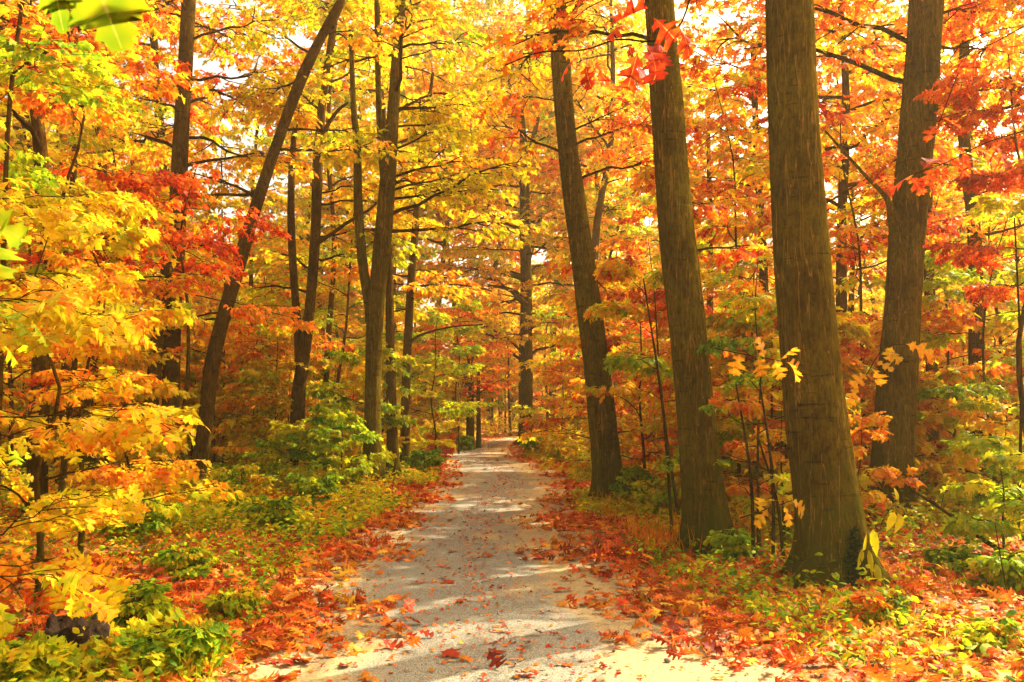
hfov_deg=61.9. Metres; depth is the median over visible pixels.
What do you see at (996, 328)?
sapling
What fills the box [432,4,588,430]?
forest tree
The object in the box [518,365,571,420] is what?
sapling
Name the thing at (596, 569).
fallen leaf
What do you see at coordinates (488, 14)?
forest tree
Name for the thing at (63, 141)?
forest tree
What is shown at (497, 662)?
fallen leaf
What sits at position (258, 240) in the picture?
forest tree
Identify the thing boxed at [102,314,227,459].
sapling
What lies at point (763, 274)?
forest tree
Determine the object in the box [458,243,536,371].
forest tree
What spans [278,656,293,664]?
fallen leaf
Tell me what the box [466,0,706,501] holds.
oak tree
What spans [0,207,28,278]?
hanging twig
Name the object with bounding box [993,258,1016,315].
forest tree
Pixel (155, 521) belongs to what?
shrub
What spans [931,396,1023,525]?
young tree
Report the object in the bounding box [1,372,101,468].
sapling
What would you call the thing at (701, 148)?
forest tree
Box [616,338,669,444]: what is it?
sapling
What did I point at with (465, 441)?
shrub
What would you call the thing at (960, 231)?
forest tree
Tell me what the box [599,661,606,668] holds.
fallen leaf
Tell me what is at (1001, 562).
bare stalk
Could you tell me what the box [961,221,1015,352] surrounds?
forest tree
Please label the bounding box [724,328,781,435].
sapling
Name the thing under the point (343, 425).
young tree
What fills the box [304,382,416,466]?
sapling
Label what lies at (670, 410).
sapling
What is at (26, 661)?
shrub
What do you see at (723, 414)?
sapling
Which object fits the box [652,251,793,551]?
young tree
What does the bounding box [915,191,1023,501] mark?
young tree
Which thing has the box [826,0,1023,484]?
forest tree
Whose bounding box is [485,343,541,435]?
forest tree
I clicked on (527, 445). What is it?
shrub
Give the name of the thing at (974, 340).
forest tree
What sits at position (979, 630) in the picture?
shrub
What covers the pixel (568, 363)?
sapling
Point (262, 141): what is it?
young tree
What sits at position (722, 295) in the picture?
young tree
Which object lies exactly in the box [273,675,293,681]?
fallen leaf
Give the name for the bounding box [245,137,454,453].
young tree
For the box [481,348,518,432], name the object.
forest tree
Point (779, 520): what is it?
thin sapling
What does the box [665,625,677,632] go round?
fallen leaf
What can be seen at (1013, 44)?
oak twig
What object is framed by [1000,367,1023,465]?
sapling
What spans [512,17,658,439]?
forest tree
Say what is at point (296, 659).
fallen leaf
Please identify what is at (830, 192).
forest tree
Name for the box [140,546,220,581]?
shrub
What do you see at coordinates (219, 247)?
young tree
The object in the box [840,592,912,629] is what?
shrub
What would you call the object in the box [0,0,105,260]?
forest tree
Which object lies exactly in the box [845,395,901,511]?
young tree
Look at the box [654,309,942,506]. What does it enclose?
sapling
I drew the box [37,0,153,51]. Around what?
hanging twig
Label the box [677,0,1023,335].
forest tree
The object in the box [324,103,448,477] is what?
maple tree
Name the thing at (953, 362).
sapling
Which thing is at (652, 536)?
grass
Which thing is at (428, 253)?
forest tree
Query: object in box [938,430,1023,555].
young tree
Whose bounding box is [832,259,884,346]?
forest tree
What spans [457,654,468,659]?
fallen leaf
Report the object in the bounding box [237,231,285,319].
forest tree
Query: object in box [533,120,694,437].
forest tree
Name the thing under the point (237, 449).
sapling
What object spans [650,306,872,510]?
sapling
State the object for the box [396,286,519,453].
young tree
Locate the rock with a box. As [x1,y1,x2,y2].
[44,611,109,674]
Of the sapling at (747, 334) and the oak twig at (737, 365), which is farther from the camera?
the sapling at (747, 334)
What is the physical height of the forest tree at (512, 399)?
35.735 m
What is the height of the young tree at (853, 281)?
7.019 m
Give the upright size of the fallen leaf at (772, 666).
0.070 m
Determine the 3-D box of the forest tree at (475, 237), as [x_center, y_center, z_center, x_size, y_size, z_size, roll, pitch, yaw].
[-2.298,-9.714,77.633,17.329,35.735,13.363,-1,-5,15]
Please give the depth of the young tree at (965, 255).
11.08 m
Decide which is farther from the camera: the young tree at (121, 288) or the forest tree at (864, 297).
the forest tree at (864, 297)
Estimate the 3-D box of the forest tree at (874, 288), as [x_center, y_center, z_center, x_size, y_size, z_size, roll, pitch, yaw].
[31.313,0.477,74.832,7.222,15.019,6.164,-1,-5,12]
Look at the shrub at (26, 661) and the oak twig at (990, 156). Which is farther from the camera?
the oak twig at (990, 156)
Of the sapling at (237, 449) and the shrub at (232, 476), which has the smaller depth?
the shrub at (232, 476)
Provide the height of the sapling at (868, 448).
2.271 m
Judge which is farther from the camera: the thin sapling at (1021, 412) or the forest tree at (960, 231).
the forest tree at (960, 231)
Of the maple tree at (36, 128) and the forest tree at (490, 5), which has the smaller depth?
the maple tree at (36, 128)
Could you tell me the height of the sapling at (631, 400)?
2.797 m
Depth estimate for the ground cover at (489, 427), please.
33.32 m
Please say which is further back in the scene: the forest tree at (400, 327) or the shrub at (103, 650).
the forest tree at (400, 327)
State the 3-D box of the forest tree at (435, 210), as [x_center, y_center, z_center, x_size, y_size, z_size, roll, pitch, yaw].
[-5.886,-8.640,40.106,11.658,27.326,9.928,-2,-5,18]
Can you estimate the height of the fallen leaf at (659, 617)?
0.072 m
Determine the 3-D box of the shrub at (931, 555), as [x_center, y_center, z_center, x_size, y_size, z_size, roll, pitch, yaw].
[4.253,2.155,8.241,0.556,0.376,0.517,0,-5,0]
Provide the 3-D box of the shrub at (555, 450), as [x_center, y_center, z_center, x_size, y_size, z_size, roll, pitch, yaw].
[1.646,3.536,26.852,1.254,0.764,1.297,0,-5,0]
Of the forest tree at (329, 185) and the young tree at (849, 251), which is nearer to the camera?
the young tree at (849, 251)
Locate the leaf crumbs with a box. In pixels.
[291,439,756,681]
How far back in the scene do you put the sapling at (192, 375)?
25.83 m
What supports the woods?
on the ground at (978, 602)
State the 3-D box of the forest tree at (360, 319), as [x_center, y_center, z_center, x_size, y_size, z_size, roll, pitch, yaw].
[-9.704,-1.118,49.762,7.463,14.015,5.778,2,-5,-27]
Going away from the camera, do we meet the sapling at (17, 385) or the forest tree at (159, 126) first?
the forest tree at (159, 126)
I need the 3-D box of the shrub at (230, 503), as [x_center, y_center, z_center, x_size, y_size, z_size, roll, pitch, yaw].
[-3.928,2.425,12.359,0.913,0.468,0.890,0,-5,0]
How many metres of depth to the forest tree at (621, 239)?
31.12 m
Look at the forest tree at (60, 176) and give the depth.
38.85 m
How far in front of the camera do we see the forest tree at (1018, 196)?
35.07 m
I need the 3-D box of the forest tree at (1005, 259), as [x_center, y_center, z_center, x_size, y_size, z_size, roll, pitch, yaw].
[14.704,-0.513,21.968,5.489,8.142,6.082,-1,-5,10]
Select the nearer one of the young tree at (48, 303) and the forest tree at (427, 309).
the young tree at (48, 303)
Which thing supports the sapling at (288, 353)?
on the ground at (978, 602)
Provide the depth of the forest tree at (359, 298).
83.19 m
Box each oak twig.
[714,336,801,381]
[740,497,804,528]
[846,341,934,406]
[873,130,1023,195]
[922,26,1023,142]
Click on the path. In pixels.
(416, 663)
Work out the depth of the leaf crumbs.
6.99 m
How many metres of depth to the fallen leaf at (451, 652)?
5.60 m
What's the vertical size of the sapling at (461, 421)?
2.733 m
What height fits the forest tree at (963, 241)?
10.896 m
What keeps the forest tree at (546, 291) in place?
on the ground at (978, 602)
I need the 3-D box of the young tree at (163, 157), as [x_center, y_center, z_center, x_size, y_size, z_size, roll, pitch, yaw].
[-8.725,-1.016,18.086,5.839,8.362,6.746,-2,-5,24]
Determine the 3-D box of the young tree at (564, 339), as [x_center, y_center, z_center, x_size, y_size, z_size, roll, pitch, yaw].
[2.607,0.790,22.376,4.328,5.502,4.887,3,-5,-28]
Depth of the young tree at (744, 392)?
10.15 m
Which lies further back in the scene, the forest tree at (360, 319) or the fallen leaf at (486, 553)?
the forest tree at (360, 319)
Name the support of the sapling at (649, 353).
on the ground at (978, 602)
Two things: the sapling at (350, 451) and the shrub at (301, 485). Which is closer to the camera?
the shrub at (301, 485)
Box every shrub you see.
[0,630,84,681]
[70,610,164,681]
[71,495,183,544]
[85,577,175,627]
[110,606,233,678]
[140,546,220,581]
[196,586,265,621]
[208,462,275,498]
[209,494,267,518]
[238,494,313,532]
[280,472,344,508]
[404,448,447,472]
[424,433,456,455]
[453,435,476,450]
[520,436,545,451]
[545,441,582,462]
[607,466,658,501]
[629,475,681,516]
[640,456,678,487]
[703,527,761,562]
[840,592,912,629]
[865,506,887,529]
[920,542,976,574]
[953,615,1023,660]
[956,549,1023,595]
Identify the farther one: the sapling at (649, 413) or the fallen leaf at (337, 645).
the sapling at (649, 413)
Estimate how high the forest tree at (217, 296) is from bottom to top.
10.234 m
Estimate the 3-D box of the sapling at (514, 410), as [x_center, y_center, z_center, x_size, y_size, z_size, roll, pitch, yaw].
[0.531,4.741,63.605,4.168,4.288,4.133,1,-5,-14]
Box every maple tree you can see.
[0,0,179,512]
[75,0,336,467]
[139,0,415,484]
[197,0,436,465]
[271,0,555,485]
[321,72,522,468]
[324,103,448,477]
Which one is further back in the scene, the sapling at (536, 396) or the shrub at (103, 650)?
the sapling at (536, 396)
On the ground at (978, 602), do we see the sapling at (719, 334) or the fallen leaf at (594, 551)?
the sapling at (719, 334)
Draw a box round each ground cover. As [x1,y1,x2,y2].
[0,440,1023,537]
[0,485,1023,681]
[2,410,915,460]
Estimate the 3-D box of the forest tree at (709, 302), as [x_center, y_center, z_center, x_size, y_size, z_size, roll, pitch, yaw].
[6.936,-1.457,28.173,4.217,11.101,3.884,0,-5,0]
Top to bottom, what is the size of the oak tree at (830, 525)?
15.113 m
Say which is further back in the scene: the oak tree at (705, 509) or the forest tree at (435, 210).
the forest tree at (435, 210)
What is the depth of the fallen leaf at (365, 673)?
5.14 m
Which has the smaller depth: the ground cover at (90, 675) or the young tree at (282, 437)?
the ground cover at (90, 675)
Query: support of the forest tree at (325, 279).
on the ground at (978, 602)
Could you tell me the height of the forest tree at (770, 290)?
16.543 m
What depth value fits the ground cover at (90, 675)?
7.60 m
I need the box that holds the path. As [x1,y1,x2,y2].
[232,437,790,681]
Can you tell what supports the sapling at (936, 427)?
on the ground at (978, 602)
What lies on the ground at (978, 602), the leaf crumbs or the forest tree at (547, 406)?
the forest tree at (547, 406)
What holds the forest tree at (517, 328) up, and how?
on the ground at (978, 602)
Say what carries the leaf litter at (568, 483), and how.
on the ground at (978, 602)
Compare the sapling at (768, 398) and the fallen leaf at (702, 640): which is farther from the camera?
the sapling at (768, 398)
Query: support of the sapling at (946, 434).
on the ground at (978, 602)
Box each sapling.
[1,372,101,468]
[2,361,26,438]
[3,352,118,464]
[3,376,22,389]
[73,342,183,456]
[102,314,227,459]
[111,400,143,458]
[141,343,255,458]
[159,383,228,464]
[180,321,292,458]
[180,368,263,462]
[212,318,347,463]
[213,357,362,463]
[213,367,288,451]
[225,334,293,448]
[262,356,321,436]
[285,355,400,452]
[303,339,417,465]
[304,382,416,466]
[310,340,385,440]
[356,327,442,432]
[410,379,444,436]
[411,367,455,431]
[419,395,465,436]
[460,390,493,429]
[494,376,545,427]
[518,331,652,441]
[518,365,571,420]
[563,318,657,437]
[616,276,673,537]
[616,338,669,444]
[617,371,675,462]
[620,409,677,467]
[623,398,676,463]
[627,365,774,485]
[642,339,675,438]
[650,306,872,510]
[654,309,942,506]
[670,362,780,454]
[674,401,743,486]
[707,333,761,351]
[723,383,754,561]
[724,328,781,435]
[735,391,784,490]
[748,378,778,558]
[751,435,784,558]
[759,327,940,463]
[836,308,1022,498]
[849,397,874,452]
[857,354,958,484]
[866,361,924,451]
[915,309,1017,450]
[915,374,987,497]
[920,345,967,409]
[921,330,1014,430]
[941,300,1023,468]
[978,218,1023,539]
[979,404,1023,492]
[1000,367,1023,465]
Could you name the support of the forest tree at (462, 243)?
on the ground at (978, 602)
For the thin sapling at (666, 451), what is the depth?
10.45 m
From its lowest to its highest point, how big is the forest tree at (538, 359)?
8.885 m
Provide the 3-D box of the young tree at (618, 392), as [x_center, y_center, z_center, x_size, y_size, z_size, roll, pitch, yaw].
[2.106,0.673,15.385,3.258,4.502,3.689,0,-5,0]
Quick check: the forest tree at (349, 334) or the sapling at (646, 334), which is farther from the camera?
the forest tree at (349, 334)
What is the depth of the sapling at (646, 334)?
32.09 m
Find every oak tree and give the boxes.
[416,23,645,444]
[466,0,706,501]
[483,0,772,555]
[678,0,1023,526]
[765,0,895,591]
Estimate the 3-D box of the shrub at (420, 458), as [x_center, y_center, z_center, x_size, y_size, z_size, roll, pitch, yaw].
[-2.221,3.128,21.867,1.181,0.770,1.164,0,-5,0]
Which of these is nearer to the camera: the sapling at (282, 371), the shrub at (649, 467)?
the shrub at (649, 467)
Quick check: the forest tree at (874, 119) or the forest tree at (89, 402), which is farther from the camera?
the forest tree at (874, 119)
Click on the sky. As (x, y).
(213, 66)
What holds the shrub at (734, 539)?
on the ground at (978, 602)
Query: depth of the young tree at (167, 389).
12.63 m
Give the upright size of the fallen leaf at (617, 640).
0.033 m
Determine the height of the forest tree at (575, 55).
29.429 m
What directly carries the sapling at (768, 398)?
on the ground at (978, 602)
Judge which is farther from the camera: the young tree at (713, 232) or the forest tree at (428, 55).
the forest tree at (428, 55)
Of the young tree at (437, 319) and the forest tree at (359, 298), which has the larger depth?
the forest tree at (359, 298)
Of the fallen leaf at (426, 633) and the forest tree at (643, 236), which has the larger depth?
the forest tree at (643, 236)
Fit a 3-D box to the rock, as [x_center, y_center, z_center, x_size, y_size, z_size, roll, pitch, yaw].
[-2.707,1.904,5.281,0.576,0.440,0.564,0,-5,0]
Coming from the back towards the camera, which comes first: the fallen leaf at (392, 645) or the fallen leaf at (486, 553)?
the fallen leaf at (486, 553)
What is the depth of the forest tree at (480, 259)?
60.72 m
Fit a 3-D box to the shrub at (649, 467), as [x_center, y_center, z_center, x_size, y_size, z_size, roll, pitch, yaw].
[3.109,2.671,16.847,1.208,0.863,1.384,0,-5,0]
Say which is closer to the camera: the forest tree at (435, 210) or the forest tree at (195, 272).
the forest tree at (435, 210)
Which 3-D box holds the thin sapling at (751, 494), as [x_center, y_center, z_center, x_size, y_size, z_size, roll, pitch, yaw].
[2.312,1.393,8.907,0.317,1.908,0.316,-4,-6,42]
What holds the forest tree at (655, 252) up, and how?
on the ground at (978, 602)
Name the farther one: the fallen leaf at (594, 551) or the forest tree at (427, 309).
the forest tree at (427, 309)
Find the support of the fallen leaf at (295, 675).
on the path
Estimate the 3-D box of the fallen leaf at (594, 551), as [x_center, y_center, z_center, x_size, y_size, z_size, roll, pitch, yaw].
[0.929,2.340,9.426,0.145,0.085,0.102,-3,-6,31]
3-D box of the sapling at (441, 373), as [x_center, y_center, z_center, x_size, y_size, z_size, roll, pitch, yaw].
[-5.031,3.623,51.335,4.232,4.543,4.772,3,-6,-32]
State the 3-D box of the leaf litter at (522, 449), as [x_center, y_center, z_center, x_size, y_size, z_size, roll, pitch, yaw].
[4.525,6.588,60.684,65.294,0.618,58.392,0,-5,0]
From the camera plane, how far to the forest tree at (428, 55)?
51.45 m
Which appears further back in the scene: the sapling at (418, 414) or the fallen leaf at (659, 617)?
the sapling at (418, 414)
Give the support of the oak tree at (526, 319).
on the ground at (978, 602)
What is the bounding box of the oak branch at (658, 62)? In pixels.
[505,0,713,93]
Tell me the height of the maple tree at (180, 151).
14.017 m
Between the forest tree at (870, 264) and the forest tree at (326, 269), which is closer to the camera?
the forest tree at (870, 264)
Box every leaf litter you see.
[0,451,1022,528]
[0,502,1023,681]
[188,428,637,453]
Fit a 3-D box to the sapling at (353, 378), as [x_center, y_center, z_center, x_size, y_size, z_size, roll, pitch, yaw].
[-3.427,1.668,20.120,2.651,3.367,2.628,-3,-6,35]
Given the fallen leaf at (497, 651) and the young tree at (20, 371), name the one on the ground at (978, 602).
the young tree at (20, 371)
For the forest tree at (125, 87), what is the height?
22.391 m
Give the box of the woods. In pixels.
[6,236,1004,425]
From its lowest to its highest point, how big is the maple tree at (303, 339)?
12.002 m
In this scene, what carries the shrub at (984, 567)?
on the ground at (978, 602)
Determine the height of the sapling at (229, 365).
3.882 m
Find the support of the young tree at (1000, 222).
on the ground at (978, 602)
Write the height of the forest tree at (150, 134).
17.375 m
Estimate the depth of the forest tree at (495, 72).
66.09 m
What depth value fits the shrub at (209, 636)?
5.20 m
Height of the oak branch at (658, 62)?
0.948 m
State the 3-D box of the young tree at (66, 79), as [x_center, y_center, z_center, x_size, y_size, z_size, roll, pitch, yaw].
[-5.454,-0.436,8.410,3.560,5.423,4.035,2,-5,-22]
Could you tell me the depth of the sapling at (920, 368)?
22.86 m
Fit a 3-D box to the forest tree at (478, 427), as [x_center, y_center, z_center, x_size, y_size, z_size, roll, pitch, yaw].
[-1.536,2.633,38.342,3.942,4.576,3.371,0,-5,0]
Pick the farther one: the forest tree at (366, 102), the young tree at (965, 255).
the forest tree at (366, 102)
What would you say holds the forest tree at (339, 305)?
on the ground at (978, 602)
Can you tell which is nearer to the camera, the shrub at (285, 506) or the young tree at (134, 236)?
the young tree at (134, 236)
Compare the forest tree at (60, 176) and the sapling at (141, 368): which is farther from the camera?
the forest tree at (60, 176)
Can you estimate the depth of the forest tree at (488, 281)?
62.22 m
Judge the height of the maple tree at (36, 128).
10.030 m
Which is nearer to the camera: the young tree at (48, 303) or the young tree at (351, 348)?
the young tree at (48, 303)
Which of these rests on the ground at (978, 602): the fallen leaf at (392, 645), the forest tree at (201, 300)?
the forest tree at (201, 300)
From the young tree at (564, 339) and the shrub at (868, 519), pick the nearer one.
the shrub at (868, 519)
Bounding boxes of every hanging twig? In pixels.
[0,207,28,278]
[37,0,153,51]
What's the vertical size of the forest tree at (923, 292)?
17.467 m
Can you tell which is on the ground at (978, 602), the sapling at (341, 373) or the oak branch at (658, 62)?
the sapling at (341, 373)
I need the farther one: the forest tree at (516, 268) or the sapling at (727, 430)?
the forest tree at (516, 268)
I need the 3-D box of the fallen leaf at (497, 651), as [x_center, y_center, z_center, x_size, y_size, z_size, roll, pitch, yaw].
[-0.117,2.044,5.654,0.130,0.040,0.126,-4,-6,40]
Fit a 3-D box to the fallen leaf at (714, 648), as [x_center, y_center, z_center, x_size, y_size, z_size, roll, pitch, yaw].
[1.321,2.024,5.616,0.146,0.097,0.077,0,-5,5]
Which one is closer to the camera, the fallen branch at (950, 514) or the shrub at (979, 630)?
the shrub at (979, 630)
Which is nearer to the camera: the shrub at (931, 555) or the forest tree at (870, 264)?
the shrub at (931, 555)
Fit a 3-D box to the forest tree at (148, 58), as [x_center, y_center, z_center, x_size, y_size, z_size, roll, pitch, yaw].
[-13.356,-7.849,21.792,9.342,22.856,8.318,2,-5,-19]
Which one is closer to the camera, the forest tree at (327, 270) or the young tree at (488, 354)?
the young tree at (488, 354)
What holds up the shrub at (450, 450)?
on the ground at (978, 602)
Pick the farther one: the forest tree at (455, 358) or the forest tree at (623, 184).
the forest tree at (623, 184)
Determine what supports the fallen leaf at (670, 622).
on the path
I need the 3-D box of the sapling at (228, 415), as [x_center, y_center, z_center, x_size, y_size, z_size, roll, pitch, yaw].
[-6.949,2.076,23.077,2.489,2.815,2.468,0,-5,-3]
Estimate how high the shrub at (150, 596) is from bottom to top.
0.431 m
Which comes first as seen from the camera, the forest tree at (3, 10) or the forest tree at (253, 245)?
the forest tree at (3, 10)
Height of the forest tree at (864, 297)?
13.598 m
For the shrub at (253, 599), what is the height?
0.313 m
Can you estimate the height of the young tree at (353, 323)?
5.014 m
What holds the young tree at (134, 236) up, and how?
on the ground at (978, 602)
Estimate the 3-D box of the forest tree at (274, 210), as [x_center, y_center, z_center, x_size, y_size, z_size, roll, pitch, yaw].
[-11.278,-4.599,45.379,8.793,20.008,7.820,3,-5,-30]
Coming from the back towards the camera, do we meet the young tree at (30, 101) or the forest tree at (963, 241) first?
the forest tree at (963, 241)
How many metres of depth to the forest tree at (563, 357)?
83.37 m
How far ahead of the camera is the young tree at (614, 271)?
11.33 m
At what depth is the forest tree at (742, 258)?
68.24 m
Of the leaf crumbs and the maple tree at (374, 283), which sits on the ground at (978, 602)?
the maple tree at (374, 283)
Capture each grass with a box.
[588,483,793,556]
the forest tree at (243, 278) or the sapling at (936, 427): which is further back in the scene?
the forest tree at (243, 278)
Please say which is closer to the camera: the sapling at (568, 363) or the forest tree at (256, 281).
the sapling at (568, 363)
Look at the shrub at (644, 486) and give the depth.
12.77 m
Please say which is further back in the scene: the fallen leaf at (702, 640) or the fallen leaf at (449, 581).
the fallen leaf at (449, 581)
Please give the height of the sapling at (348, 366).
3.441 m
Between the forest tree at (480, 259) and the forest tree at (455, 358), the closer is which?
the forest tree at (455, 358)
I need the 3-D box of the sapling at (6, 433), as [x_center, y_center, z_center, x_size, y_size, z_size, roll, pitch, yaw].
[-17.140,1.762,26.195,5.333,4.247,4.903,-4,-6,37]
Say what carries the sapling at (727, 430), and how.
on the ground at (978, 602)
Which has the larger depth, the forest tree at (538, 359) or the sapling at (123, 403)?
the forest tree at (538, 359)
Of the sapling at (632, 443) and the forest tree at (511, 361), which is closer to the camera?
the sapling at (632, 443)
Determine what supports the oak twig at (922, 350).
attached to the oak tree at (830, 525)
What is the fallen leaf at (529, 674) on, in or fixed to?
on the path
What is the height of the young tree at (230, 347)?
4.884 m
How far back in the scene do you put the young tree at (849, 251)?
14.34 m
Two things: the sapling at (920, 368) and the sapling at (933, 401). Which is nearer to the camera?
the sapling at (933, 401)
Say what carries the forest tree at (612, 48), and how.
on the ground at (978, 602)
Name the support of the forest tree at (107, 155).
on the ground at (978, 602)
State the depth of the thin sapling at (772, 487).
8.91 m
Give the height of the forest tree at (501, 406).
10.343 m
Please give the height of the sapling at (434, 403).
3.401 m
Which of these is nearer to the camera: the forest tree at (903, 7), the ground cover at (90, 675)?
the ground cover at (90, 675)
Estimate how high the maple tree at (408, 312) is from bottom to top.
11.112 m
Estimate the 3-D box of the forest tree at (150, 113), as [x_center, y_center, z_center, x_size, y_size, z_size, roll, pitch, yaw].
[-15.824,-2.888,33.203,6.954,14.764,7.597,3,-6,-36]
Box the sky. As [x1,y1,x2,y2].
[0,0,1023,348]
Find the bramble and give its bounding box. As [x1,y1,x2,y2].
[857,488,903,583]
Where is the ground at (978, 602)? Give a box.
[0,422,1023,681]
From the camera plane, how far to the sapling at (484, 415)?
60.75 m
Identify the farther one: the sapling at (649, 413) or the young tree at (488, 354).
the young tree at (488, 354)
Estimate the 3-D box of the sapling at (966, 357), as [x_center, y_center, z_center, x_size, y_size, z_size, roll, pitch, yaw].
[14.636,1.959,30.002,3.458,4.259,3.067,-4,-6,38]
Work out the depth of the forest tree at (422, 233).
67.59 m
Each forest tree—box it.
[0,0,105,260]
[0,0,177,474]
[0,0,182,480]
[0,57,140,415]
[1,0,159,391]
[1,110,136,288]
[2,9,169,483]
[4,108,185,374]
[11,0,248,369]
[23,0,316,372]
[31,20,172,466]
[110,136,223,315]
[139,189,223,340]
[181,278,239,365]
[182,213,260,381]
[191,74,311,411]
[216,241,288,369]
[222,0,449,326]
[223,79,374,336]
[237,0,523,432]
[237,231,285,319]
[242,217,333,335]
[242,235,364,398]
[271,36,400,401]
[277,197,364,349]
[279,224,362,348]
[280,0,494,225]
[280,202,400,354]
[288,187,364,335]
[318,272,361,348]
[339,283,362,339]
[340,182,450,339]
[358,246,467,420]
[359,231,437,350]
[363,268,421,358]
[364,0,525,427]
[364,26,519,385]
[364,288,467,418]
[383,217,468,348]
[402,62,554,409]
[414,255,506,418]
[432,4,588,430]
[434,351,504,445]
[436,352,512,445]
[438,349,520,447]
[442,290,513,431]
[444,0,646,404]
[447,219,515,352]
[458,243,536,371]
[463,343,515,434]
[470,49,589,422]
[473,244,536,431]
[480,349,516,431]
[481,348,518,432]
[484,0,649,417]
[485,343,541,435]
[500,0,694,298]
[500,298,538,377]
[503,0,735,261]
[510,274,570,419]
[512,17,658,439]
[516,342,564,413]
[518,220,625,438]
[531,233,573,334]
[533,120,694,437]
[544,329,585,410]
[550,178,650,348]
[567,70,755,412]
[605,194,661,338]
[625,179,725,338]
[643,163,754,323]
[651,0,948,228]
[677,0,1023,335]
[695,133,771,338]
[702,224,774,312]
[703,30,823,375]
[713,188,774,311]
[716,147,836,310]
[727,4,894,223]
[736,0,964,317]
[819,43,901,316]
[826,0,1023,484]
[827,173,886,320]
[829,0,1023,326]
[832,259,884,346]
[835,260,878,314]
[835,266,884,347]
[864,171,964,369]
[895,6,1023,475]
[925,154,1023,405]
[933,143,1023,351]
[957,124,1023,310]
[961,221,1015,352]
[966,214,1023,421]
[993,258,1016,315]
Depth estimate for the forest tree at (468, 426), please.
38.87 m
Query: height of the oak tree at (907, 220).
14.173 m
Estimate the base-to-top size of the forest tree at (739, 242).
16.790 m
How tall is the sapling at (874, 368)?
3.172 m
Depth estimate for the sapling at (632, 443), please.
23.50 m
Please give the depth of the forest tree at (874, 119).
29.63 m
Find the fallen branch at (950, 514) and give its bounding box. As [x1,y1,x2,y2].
[902,489,1007,554]
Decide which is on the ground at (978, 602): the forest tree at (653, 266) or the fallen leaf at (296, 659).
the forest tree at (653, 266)
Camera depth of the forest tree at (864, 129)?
17.61 m
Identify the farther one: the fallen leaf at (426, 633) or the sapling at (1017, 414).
the sapling at (1017, 414)
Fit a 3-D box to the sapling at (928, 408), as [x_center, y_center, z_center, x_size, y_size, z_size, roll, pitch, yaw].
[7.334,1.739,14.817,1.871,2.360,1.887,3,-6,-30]
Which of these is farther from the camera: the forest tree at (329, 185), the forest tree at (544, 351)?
the forest tree at (544, 351)
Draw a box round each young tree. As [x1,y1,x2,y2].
[0,0,242,494]
[0,24,157,332]
[0,83,260,486]
[0,112,190,484]
[0,197,211,623]
[0,222,245,556]
[0,267,209,638]
[31,163,318,503]
[43,376,202,495]
[105,122,340,464]
[180,283,315,462]
[195,251,357,434]
[242,415,361,493]
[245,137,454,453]
[290,403,394,494]
[313,310,463,438]
[358,299,497,457]
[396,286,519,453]
[506,295,587,434]
[514,272,675,445]
[538,251,701,475]
[582,239,762,523]
[622,62,870,473]
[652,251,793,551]
[654,219,851,434]
[716,35,1001,475]
[723,386,854,545]
[834,152,1023,436]
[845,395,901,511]
[847,100,1023,418]
[913,54,1023,435]
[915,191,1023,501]
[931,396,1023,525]
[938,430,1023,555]
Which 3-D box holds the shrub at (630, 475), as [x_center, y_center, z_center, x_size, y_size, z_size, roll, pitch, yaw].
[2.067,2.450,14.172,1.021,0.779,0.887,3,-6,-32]
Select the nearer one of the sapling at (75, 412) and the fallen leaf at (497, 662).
the fallen leaf at (497, 662)
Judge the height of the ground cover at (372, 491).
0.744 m
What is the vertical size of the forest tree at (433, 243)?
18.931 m
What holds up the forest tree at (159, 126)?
on the ground at (978, 602)
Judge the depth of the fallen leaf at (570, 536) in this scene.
10.56 m
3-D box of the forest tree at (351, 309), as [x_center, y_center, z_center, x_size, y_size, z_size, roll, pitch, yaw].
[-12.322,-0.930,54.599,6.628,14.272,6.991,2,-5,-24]
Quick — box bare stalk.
[989,522,1007,592]
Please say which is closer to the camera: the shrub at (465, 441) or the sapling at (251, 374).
the sapling at (251, 374)
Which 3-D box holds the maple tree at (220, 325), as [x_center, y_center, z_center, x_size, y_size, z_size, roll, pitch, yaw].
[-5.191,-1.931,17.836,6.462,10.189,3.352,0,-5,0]
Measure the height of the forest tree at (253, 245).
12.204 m
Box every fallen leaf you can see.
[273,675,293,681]
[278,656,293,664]
[286,672,301,681]
[287,653,300,662]
[332,643,343,648]
[359,670,374,680]
[382,638,402,649]
[418,629,433,637]
[440,647,461,656]
[443,579,454,582]
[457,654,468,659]
[482,551,493,556]
[486,648,506,668]
[487,647,506,653]
[523,672,539,676]
[566,533,575,540]
[589,548,600,554]
[592,566,599,573]
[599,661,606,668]
[612,637,625,643]
[653,613,667,622]
[664,619,685,629]
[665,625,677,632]
[693,635,711,649]
[703,639,722,655]
[763,664,777,669]
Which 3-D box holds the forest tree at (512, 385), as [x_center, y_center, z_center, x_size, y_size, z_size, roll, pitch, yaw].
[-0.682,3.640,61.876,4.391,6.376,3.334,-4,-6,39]
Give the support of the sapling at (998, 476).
on the ground at (978, 602)
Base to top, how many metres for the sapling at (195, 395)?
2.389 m

